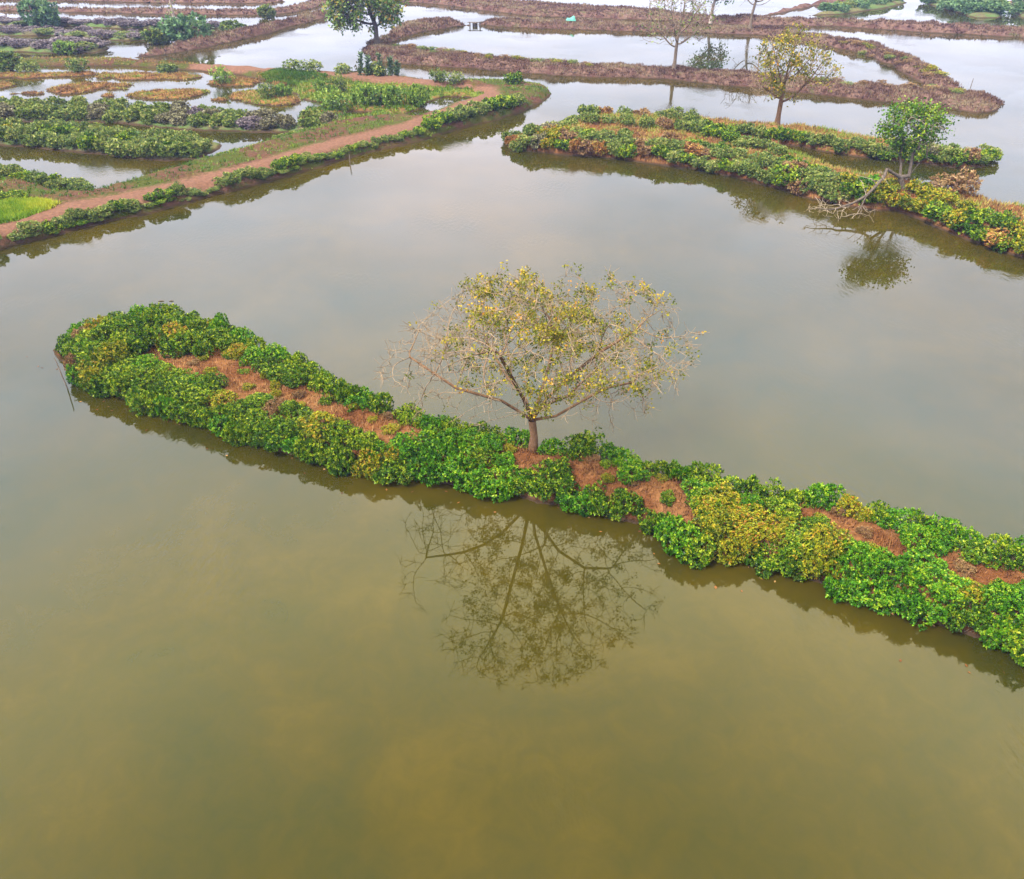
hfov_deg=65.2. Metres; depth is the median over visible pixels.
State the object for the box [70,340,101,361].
mangrove shrub
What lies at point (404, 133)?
roadside shrub
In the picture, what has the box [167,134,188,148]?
marsh shrub
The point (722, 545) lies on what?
mangrove shrub
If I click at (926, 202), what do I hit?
bank shrub
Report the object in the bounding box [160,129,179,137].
marsh shrub
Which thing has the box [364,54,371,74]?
spiky plant
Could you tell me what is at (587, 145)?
bank shrub
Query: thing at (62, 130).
marsh shrub
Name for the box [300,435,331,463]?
mangrove shrub
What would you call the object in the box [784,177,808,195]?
bank shrub
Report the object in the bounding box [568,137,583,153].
bank shrub
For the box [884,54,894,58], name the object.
dike weed
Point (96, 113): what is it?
marsh shrub
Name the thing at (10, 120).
marsh shrub
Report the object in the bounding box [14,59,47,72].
bush
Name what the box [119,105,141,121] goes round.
marsh shrub
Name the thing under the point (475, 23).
sluice gate
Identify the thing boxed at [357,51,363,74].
spiky plant
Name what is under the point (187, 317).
mangrove shrub
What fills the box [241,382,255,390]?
seedling
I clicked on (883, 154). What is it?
bank shrub
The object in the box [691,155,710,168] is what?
bank shrub
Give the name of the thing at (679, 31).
bare tree
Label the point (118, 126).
marsh shrub
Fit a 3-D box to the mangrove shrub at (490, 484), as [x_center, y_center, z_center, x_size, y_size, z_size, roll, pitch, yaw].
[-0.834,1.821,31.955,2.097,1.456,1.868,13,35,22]
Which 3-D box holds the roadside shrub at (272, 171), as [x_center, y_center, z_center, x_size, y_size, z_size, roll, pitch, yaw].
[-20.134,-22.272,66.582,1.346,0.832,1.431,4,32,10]
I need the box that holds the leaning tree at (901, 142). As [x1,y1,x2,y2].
[804,95,961,220]
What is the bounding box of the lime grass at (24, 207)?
[0,195,60,223]
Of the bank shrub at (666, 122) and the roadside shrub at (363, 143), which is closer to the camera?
the roadside shrub at (363, 143)
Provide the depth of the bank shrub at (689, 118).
78.17 m
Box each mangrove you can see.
[817,2,840,11]
[825,3,849,12]
[835,0,856,7]
[852,0,870,8]
[866,0,886,4]
[920,0,937,3]
[936,0,969,10]
[953,0,987,14]
[980,0,1016,15]
[1013,1,1023,13]
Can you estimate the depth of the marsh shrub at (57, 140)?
73.62 m
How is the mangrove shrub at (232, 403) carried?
on the earth bank at (679, 503)
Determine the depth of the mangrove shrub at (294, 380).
36.93 m
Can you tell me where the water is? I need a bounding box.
[0,0,1023,878]
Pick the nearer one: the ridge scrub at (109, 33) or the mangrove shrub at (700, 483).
the mangrove shrub at (700, 483)
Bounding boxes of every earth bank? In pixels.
[0,0,325,15]
[0,20,218,30]
[0,31,161,40]
[0,42,108,53]
[0,57,472,88]
[18,0,284,3]
[53,327,1023,652]
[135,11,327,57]
[361,45,1004,113]
[403,0,1023,37]
[481,18,958,88]
[505,115,1023,257]
[709,119,986,168]
[763,0,845,15]
[809,0,905,15]
[926,2,1000,17]
[1015,11,1023,17]
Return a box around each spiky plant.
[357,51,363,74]
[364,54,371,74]
[375,51,385,75]
[386,55,393,75]
[393,59,400,75]
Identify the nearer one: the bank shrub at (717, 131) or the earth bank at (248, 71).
the bank shrub at (717, 131)
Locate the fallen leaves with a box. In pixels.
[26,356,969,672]
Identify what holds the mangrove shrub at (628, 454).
on the earth bank at (679, 503)
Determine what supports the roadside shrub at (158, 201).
on the dirt road
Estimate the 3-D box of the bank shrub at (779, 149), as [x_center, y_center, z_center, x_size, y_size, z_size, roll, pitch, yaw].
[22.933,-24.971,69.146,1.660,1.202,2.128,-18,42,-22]
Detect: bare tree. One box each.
[636,0,724,68]
[741,0,769,28]
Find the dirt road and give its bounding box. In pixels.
[0,78,550,249]
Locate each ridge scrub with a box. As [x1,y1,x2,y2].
[0,18,16,22]
[0,27,22,32]
[0,36,13,40]
[0,38,9,45]
[3,24,22,30]
[7,39,31,47]
[12,20,27,23]
[16,28,40,32]
[19,38,36,41]
[23,25,40,29]
[31,39,56,48]
[32,27,54,33]
[41,25,63,31]
[46,44,71,50]
[50,29,72,34]
[50,36,72,42]
[52,36,74,40]
[60,17,71,22]
[65,38,90,42]
[66,30,86,35]
[68,18,93,23]
[68,44,91,51]
[72,25,93,31]
[74,41,97,50]
[81,37,100,42]
[87,29,105,34]
[91,29,116,37]
[93,18,109,23]
[93,40,111,47]
[101,17,125,25]
[113,31,134,38]
[115,19,130,26]
[120,18,138,22]
[125,32,140,38]
[127,20,147,26]
[144,18,164,25]
[204,20,219,28]
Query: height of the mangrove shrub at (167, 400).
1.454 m
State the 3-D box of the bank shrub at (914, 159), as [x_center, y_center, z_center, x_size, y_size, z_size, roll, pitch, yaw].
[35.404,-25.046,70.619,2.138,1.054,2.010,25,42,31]
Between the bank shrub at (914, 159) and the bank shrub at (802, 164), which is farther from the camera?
the bank shrub at (914, 159)
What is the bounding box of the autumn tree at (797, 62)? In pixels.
[749,21,843,124]
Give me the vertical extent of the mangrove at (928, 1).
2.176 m
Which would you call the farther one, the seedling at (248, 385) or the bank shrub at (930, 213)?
the bank shrub at (930, 213)
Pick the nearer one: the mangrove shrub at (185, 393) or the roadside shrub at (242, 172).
the mangrove shrub at (185, 393)
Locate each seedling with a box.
[173,348,185,355]
[186,359,199,365]
[196,355,207,360]
[202,366,217,373]
[237,368,249,374]
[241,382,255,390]
[242,357,250,365]
[269,380,280,389]
[269,388,281,397]
[291,389,305,398]
[318,396,332,405]
[348,402,357,410]
[366,415,377,422]
[380,423,399,434]
[381,411,392,419]
[466,458,477,468]
[503,443,517,452]
[585,451,600,462]
[599,459,610,468]
[600,472,614,482]
[628,479,638,487]
[656,473,667,483]
[660,489,675,506]
[810,512,830,523]
[830,505,844,516]
[854,526,873,538]
[867,541,878,550]
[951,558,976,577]
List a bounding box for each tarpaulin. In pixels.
[499,54,509,58]
[566,16,575,20]
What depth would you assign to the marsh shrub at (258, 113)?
81.63 m
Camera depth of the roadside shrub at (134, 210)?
58.92 m
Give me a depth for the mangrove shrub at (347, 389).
35.93 m
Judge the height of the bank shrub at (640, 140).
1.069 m
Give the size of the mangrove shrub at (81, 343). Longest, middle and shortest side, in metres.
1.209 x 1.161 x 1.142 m
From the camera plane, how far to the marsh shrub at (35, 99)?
86.24 m
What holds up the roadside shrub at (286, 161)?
on the dirt road
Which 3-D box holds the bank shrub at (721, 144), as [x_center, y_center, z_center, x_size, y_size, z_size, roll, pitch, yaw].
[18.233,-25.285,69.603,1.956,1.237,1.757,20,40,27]
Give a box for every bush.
[0,50,22,71]
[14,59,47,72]
[16,0,60,26]
[52,39,78,54]
[63,56,89,72]
[68,181,95,190]
[139,27,170,43]
[155,11,214,41]
[156,64,178,72]
[208,64,236,83]
[218,19,247,30]
[256,4,276,17]
[256,81,276,98]
[270,83,293,96]
[281,58,307,70]
[302,58,322,71]
[311,77,333,90]
[313,85,350,109]
[328,71,346,91]
[333,62,352,73]
[348,79,380,105]
[362,61,386,75]
[371,83,403,105]
[405,83,430,107]
[428,67,448,82]
[446,70,464,83]
[503,71,522,84]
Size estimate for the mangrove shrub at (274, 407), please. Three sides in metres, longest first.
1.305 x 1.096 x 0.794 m
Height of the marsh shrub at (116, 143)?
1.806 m
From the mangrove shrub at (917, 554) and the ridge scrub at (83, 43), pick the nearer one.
the mangrove shrub at (917, 554)
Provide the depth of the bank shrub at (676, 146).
69.78 m
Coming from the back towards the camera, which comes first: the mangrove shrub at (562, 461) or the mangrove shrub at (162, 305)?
the mangrove shrub at (162, 305)
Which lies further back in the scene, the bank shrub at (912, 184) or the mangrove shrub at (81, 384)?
the bank shrub at (912, 184)
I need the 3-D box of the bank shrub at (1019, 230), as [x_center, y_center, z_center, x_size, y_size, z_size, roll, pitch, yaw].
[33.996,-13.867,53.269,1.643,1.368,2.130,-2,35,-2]
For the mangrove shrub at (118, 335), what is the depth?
39.05 m
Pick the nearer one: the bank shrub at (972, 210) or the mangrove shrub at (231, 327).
the mangrove shrub at (231, 327)
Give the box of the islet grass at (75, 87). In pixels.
[0,70,299,104]
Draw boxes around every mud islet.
[0,72,96,78]
[0,82,15,88]
[10,91,44,94]
[46,82,105,94]
[96,75,111,78]
[105,88,128,89]
[111,72,202,80]
[114,82,132,86]
[126,90,210,99]
[168,95,187,100]
[206,78,261,86]
[229,90,300,105]
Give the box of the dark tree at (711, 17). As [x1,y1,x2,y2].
[708,0,733,23]
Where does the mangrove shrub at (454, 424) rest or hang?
on the earth bank at (679, 503)
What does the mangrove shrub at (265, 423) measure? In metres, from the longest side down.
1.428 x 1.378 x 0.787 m
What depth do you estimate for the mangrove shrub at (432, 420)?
34.26 m
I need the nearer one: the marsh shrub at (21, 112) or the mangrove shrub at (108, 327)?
the mangrove shrub at (108, 327)
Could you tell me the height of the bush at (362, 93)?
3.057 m
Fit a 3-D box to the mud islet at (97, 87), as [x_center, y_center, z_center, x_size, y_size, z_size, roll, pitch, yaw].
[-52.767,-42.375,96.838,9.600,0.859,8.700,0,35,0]
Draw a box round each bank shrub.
[501,129,520,141]
[504,136,511,144]
[508,140,526,151]
[510,134,526,142]
[515,131,537,146]
[522,123,536,135]
[525,124,542,135]
[529,131,545,149]
[534,128,554,138]
[539,122,560,130]
[539,137,557,149]
[546,128,561,139]
[550,124,569,130]
[553,138,572,150]
[555,120,569,126]
[558,116,577,124]
[558,128,578,142]
[567,114,582,119]
[568,126,583,133]
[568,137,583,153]
[574,132,590,142]
[577,103,597,115]
[577,138,599,155]
[579,111,601,123]
[580,127,595,138]
[587,130,607,140]
[591,140,609,155]
[597,106,612,114]
[598,134,620,146]
[600,128,615,137]
[602,114,618,123]
[605,142,625,156]
[615,143,638,159]
[616,105,633,114]
[617,113,636,125]
[617,128,633,138]
[618,134,636,145]
[631,107,649,115]
[632,137,650,146]
[635,143,656,155]
[638,113,654,128]
[645,137,663,145]
[651,144,672,158]
[653,110,671,116]
[655,116,673,129]
[658,137,676,148]
[661,132,681,145]
[663,106,683,119]
[663,149,687,163]
[670,139,688,152]
[673,119,695,130]
[677,152,699,163]
[679,108,699,120]
[679,141,704,154]
[682,114,702,121]
[686,139,709,146]
[689,118,706,132]
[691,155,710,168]
[696,146,714,158]
[700,123,718,136]
[700,141,715,149]
[701,118,712,126]
[701,159,720,172]
[708,147,727,158]
[709,127,726,137]
[710,141,731,150]
[715,122,728,132]
[718,157,742,171]
[721,128,740,142]
[722,147,746,158]
[726,123,744,133]
[727,157,746,173]
[732,135,754,147]
[736,157,762,177]
[737,121,754,133]
[745,137,772,148]
[748,150,766,160]
[750,124,766,138]
[752,169,771,183]
[756,152,776,168]
[763,127,781,139]
[767,141,788,155]
[767,166,786,181]
[770,156,790,167]
[771,162,806,186]
[771,171,800,188]
[776,125,792,141]
[776,154,794,163]
[781,159,807,172]
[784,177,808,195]
[788,128,810,143]
[791,157,810,167]
[794,166,817,178]
[799,175,820,193]
[803,131,822,145]
[806,166,833,179]
[809,164,828,171]
[813,166,835,176]
[814,177,838,198]
[816,133,836,145]
[820,185,852,202]
[821,171,854,184]
[830,136,851,152]
[837,171,858,184]
[839,180,866,195]
[848,136,867,149]
[854,188,879,203]
[855,174,881,187]
[860,138,885,152]
[866,146,890,158]
[866,183,896,202]
[870,145,891,159]
[874,177,900,190]
[882,190,910,208]
[897,196,923,212]
[904,178,932,193]
[905,142,925,160]
[907,149,925,161]
[912,198,936,216]
[915,185,942,199]
[918,149,940,161]
[921,199,959,222]
[927,145,942,156]
[928,186,960,205]
[929,172,970,194]
[937,142,962,158]
[937,153,951,163]
[941,207,970,229]
[949,150,974,166]
[949,166,983,194]
[949,216,983,234]
[955,200,980,213]
[962,147,981,161]
[962,206,987,219]
[965,156,979,164]
[969,225,991,242]
[975,153,990,164]
[975,207,1003,225]
[976,143,1003,157]
[978,227,1013,247]
[980,149,1001,163]
[987,233,1023,252]
[989,209,1020,234]
[1007,220,1023,235]
[1013,235,1023,255]
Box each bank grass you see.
[16,55,445,80]
[261,67,327,84]
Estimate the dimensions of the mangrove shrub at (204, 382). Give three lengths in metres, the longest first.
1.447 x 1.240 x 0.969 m
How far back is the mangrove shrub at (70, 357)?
38.97 m
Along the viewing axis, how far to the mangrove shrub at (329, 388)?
36.48 m
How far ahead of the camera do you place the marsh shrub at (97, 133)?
74.40 m
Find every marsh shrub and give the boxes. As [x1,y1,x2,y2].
[0,96,7,101]
[0,104,16,117]
[0,123,15,134]
[0,125,9,141]
[0,164,22,176]
[1,127,28,143]
[1,190,27,199]
[2,116,24,126]
[3,95,26,106]
[6,101,24,107]
[8,170,31,178]
[12,123,32,134]
[13,107,37,118]
[17,129,47,146]
[20,119,44,138]
[22,97,44,104]
[24,101,39,107]
[25,172,47,183]
[26,103,54,118]
[30,131,56,146]
[30,169,43,177]
[35,172,61,184]
[36,124,57,135]
[42,95,66,105]
[42,179,60,188]
[44,118,65,127]
[45,103,66,109]
[45,132,69,148]
[47,107,74,121]
[51,176,69,186]
[52,119,74,128]
[52,123,80,135]
[61,177,88,189]
[64,132,83,147]
[65,95,88,108]
[67,100,87,109]
[68,128,84,135]
[70,107,87,120]
[71,121,90,131]
[75,131,101,150]
[83,128,111,143]
[86,106,107,119]
[86,122,107,131]
[87,101,110,113]
[90,97,113,103]
[93,136,114,150]
[100,127,123,140]
[101,109,121,122]
[102,125,128,131]
[104,138,134,156]
[107,96,129,108]
[107,103,124,110]
[113,129,139,142]
[116,126,137,133]
[116,138,143,157]
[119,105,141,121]
[128,134,149,146]
[131,102,147,113]
[132,130,153,138]
[134,137,160,157]
[139,108,160,124]
[140,104,167,113]
[142,132,163,143]
[146,126,162,136]
[151,101,171,109]
[154,112,172,124]
[154,140,182,156]
[159,137,179,144]
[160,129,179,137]
[162,140,189,150]
[167,106,186,115]
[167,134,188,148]
[168,112,192,125]
[168,129,187,135]
[170,100,190,112]
[176,130,199,138]
[177,141,202,157]
[182,134,204,142]
[186,105,203,119]
[186,111,209,127]
[188,138,212,152]
[189,104,209,109]
[200,108,220,116]
[202,105,223,113]
[207,112,224,127]
[217,112,241,126]
[221,107,237,116]
[232,109,250,117]
[235,115,268,129]
[245,110,269,118]
[254,107,276,118]
[255,115,278,129]
[275,114,297,129]
[297,116,321,127]
[299,109,322,119]
[319,111,338,123]
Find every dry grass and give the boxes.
[74,0,282,2]
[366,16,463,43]
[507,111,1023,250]
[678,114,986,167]
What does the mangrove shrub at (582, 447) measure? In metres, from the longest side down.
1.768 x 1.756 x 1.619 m
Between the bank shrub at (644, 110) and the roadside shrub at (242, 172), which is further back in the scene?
the bank shrub at (644, 110)
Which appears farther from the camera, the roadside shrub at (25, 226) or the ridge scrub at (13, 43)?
the ridge scrub at (13, 43)
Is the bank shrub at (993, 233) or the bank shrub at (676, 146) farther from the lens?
the bank shrub at (676, 146)
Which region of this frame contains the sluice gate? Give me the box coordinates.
[467,22,481,26]
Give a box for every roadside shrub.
[5,229,29,240]
[16,220,42,232]
[23,230,40,237]
[37,219,55,231]
[43,228,59,233]
[50,214,72,225]
[57,220,75,227]
[62,207,85,219]
[72,218,89,224]
[83,207,98,219]
[93,202,116,215]
[98,212,111,216]
[107,199,127,210]
[119,198,139,209]
[124,206,141,212]
[140,202,154,207]
[143,191,160,200]
[152,197,166,204]
[154,188,177,197]
[166,197,176,201]
[167,181,185,195]
[184,187,202,196]
[196,189,212,195]
[207,185,221,191]
[212,176,234,186]
[221,171,242,184]
[233,168,252,177]
[244,166,260,178]
[254,166,269,178]
[266,168,277,175]
[269,158,286,169]
[277,156,297,166]
[277,167,289,173]
[288,165,299,170]
[289,153,307,163]
[300,151,315,161]
[311,153,327,157]
[312,153,324,160]
[324,152,333,159]
[329,150,343,157]
[337,146,348,154]
[346,143,358,150]
[357,140,368,147]
[368,142,378,147]
[370,136,382,143]
[380,134,393,142]
[393,134,404,141]
[398,130,409,137]
[408,130,421,136]
[413,126,425,133]
[421,114,442,129]
[430,110,454,123]
[444,106,467,120]
[454,103,477,116]
[466,99,492,114]
[481,97,501,110]
[490,94,511,107]
[502,94,517,107]
[510,92,526,105]
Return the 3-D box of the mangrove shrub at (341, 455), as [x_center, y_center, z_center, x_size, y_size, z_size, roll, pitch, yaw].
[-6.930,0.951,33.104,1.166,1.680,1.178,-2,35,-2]
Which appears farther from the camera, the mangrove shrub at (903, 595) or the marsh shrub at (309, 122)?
the marsh shrub at (309, 122)
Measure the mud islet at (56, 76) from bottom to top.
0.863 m
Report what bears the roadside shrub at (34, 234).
on the dirt road
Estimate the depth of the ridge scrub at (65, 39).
121.53 m
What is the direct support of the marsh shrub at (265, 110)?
on the marsh ground at (235, 128)
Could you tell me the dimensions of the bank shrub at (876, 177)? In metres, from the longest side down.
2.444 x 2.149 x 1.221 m
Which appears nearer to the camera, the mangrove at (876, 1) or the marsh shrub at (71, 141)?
the marsh shrub at (71, 141)
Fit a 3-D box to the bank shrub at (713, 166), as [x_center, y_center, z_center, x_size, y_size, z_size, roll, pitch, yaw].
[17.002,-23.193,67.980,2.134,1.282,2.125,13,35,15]
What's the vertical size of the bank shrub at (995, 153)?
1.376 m
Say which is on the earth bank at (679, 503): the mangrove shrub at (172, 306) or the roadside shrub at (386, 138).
the mangrove shrub at (172, 306)
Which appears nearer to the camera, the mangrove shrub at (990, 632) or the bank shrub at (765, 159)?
the mangrove shrub at (990, 632)
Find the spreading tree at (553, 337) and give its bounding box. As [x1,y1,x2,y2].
[372,260,709,453]
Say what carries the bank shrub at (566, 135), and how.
on the earth bank at (559, 151)
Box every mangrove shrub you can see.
[54,334,69,354]
[58,335,80,348]
[61,338,91,355]
[63,352,84,377]
[65,318,94,336]
[65,363,84,385]
[70,324,95,337]
[70,337,95,355]
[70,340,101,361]
[73,374,86,390]
[75,326,110,342]
[75,358,106,387]
[76,351,109,369]
[83,314,111,328]
[85,381,114,397]
[86,361,120,374]
[88,337,105,350]
[89,339,130,369]
[89,366,124,393]
[95,316,129,340]
[102,374,132,399]
[105,364,139,389]
[106,358,137,375]
[107,311,126,317]
[108,330,141,357]
[110,311,144,335]
[111,351,144,367]
[112,313,130,322]
[116,324,151,354]
[121,365,155,388]
[125,386,145,404]
[125,386,157,416]
[128,303,161,326]
[131,353,164,369]
[135,324,166,346]
[138,306,165,329]
[141,374,163,393]
[144,361,168,373]
[145,391,168,417]
[150,312,186,331]
[151,302,168,311]
[152,393,184,420]
[154,363,180,384]
[154,374,176,393]
[155,321,187,348]
[157,333,192,358]
[158,303,184,316]
[159,309,182,323]
[163,398,207,423]
[164,374,199,398]
[168,368,194,384]
[172,328,214,358]
[175,310,202,320]
[175,316,190,325]
[176,383,201,401]
[179,372,201,385]
[182,401,209,428]
[184,318,206,331]
[187,384,220,405]
[194,374,221,390]
[196,370,228,391]
[196,403,225,431]
[203,327,228,345]
[206,389,239,410]
[207,312,229,331]
[209,414,246,441]
[213,333,240,351]
[218,324,246,339]
[220,342,249,359]
[222,423,248,446]
[223,398,246,416]
[226,326,255,345]
[228,398,263,427]
[234,406,265,431]
[238,345,266,366]
[240,422,264,447]
[242,391,275,408]
[245,335,266,352]
[249,393,273,408]
[250,356,276,372]
[251,411,282,431]
[251,423,290,451]
[256,345,274,355]
[259,362,286,380]
[260,342,291,362]
[261,396,285,415]
[263,427,305,453]
[266,415,301,438]
[271,360,308,381]
[278,399,304,416]
[279,372,308,388]
[282,350,308,372]
[283,416,307,435]
[287,429,316,462]
[288,406,318,418]
[295,361,321,374]
[296,410,337,442]
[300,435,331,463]
[306,372,340,394]
[308,368,337,389]
[315,442,348,477]
[319,421,345,444]
[321,377,350,401]
[330,420,362,450]
[330,447,357,476]
[334,380,359,405]
[343,386,385,412]
[349,431,379,452]
[350,446,383,480]
[361,440,387,458]
[363,450,404,484]
[366,391,393,415]
[380,443,399,463]
[386,428,429,460]
[387,455,424,485]
[389,402,422,422]
[396,405,426,428]
[407,450,445,486]
[411,440,443,461]
[416,414,450,433]
[417,424,442,443]
[426,456,464,485]
[430,436,457,457]
[437,428,463,446]
[438,414,463,439]
[438,444,475,468]
[453,464,488,497]
[457,427,487,450]
[461,420,490,440]
[468,447,494,466]
[469,464,511,502]
[478,432,503,453]
[480,424,503,443]
[490,451,514,466]
[496,458,531,500]
[503,426,529,448]
[509,464,546,497]
[536,460,575,501]
[537,436,568,455]
[539,456,573,479]
[554,483,596,516]
[562,435,590,460]
[568,429,607,460]
[574,479,607,515]
[588,491,624,520]
[599,442,624,462]
[611,487,644,515]
[612,446,645,468]
[616,459,651,484]
[631,459,658,477]
[636,507,663,534]
[652,460,678,480]
[653,511,682,540]
[660,515,701,559]
[667,459,691,480]
[675,460,723,486]
[677,529,719,570]
[679,478,716,499]
[684,486,721,520]
[689,494,727,518]
[691,507,733,537]
[698,472,741,493]
[700,530,747,566]
[703,480,740,508]
[713,495,736,518]
[721,509,768,540]
[729,523,761,558]
[731,496,767,522]
[732,474,768,499]
[737,491,764,517]
[744,541,786,578]
[756,477,798,506]
[758,519,787,545]
[764,509,802,528]
[765,495,801,524]
[775,540,809,581]
[778,523,819,557]
[788,488,816,507]
[788,540,842,580]
[794,515,830,536]
[800,521,852,558]
[804,482,845,512]
[822,557,869,603]
[834,537,870,567]
[836,493,872,521]
[843,574,900,616]
[847,540,890,577]
[863,500,891,526]
[867,545,910,588]
[873,571,925,619]
[877,507,921,537]
[898,523,931,552]
[902,561,935,587]
[903,545,947,577]
[905,589,958,631]
[906,507,937,533]
[918,530,955,556]
[919,512,968,551]
[923,563,974,607]
[943,588,994,632]
[948,538,1001,569]
[949,577,984,604]
[963,525,987,554]
[975,612,1019,651]
[977,582,1018,613]
[981,532,1019,560]
[990,577,1023,602]
[995,584,1023,628]
[996,612,1023,666]
[999,543,1023,572]
[1010,535,1023,557]
[1017,578,1023,591]
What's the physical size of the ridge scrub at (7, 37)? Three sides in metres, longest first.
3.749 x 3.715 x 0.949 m
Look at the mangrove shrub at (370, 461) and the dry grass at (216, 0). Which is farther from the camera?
the dry grass at (216, 0)
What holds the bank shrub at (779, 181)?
on the earth bank at (559, 151)
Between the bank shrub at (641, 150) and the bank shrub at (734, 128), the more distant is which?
the bank shrub at (734, 128)
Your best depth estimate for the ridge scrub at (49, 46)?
116.78 m
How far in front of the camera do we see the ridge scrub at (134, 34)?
127.08 m
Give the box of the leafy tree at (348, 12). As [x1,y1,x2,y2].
[319,0,408,44]
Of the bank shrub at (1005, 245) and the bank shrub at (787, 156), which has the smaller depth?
the bank shrub at (1005, 245)
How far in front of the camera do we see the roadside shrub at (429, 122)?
78.13 m
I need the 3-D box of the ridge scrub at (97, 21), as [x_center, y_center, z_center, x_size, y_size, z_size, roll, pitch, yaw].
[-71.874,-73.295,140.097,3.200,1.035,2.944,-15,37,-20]
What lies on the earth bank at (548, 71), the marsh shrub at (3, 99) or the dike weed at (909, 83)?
the dike weed at (909, 83)
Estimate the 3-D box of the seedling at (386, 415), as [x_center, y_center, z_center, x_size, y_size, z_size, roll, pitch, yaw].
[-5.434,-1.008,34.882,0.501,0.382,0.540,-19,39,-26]
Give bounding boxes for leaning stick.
[54,358,67,388]
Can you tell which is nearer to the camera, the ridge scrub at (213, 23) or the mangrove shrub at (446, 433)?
the mangrove shrub at (446, 433)
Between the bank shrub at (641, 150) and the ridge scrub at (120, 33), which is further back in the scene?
the ridge scrub at (120, 33)
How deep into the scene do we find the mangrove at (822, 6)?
154.73 m
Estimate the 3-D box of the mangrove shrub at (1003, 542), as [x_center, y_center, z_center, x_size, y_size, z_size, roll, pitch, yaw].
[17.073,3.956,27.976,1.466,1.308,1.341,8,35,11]
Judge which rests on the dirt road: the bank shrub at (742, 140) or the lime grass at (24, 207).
the lime grass at (24, 207)
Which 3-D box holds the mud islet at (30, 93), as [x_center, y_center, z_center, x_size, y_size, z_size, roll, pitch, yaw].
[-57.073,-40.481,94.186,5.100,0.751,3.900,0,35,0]
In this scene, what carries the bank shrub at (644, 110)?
on the earth bank at (559, 151)
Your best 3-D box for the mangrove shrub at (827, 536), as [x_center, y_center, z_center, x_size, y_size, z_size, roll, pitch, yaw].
[10.957,3.600,27.997,1.791,1.186,1.570,-32,47,-31]
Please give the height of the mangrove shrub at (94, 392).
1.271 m
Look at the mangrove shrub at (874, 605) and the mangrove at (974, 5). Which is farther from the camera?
the mangrove at (974, 5)
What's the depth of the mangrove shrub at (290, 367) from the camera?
37.60 m
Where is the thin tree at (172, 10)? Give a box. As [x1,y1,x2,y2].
[166,0,175,16]
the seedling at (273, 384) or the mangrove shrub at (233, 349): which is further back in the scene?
the mangrove shrub at (233, 349)
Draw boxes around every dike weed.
[851,40,864,44]
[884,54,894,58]
[904,82,918,86]
[921,85,939,89]
[923,72,934,76]
[924,64,938,69]
[932,70,949,76]
[949,88,964,93]
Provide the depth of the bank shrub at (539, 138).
72.87 m
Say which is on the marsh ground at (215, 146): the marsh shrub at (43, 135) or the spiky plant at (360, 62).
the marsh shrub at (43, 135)
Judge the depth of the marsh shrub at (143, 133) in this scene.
74.83 m
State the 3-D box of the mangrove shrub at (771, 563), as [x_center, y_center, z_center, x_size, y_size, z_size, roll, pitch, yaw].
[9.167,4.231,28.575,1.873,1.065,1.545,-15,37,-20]
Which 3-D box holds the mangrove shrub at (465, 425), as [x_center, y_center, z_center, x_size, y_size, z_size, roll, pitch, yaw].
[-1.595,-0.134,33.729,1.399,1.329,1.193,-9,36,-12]
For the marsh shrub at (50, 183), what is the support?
on the dirt road
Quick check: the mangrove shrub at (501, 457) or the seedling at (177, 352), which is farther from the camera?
the seedling at (177, 352)
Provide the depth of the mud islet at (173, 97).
91.79 m
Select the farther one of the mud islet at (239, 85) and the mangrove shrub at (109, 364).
the mud islet at (239, 85)
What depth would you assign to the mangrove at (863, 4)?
158.54 m
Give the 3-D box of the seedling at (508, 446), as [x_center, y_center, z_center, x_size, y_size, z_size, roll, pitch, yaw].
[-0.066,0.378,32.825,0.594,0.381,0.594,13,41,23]
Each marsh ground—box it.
[0,136,221,161]
[3,112,313,132]
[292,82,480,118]
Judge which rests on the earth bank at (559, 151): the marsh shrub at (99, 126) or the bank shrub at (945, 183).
the bank shrub at (945, 183)
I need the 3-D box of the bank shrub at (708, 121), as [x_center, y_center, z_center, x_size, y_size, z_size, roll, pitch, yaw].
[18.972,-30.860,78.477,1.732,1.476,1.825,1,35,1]
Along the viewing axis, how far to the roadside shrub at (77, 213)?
56.74 m
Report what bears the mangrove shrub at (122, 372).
on the earth bank at (679, 503)
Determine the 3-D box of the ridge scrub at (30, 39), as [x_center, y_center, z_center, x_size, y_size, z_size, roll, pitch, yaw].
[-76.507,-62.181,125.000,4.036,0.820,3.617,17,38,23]
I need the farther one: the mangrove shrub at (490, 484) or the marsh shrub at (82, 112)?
the marsh shrub at (82, 112)
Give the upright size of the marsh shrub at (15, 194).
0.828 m
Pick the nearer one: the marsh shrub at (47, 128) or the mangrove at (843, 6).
the marsh shrub at (47, 128)
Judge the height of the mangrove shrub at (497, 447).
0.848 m
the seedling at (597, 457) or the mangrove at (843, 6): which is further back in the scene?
the mangrove at (843, 6)
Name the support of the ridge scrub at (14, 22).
on the earth bank at (116, 26)
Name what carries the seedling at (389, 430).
on the earth bank at (679, 503)
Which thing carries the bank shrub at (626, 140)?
on the earth bank at (559, 151)

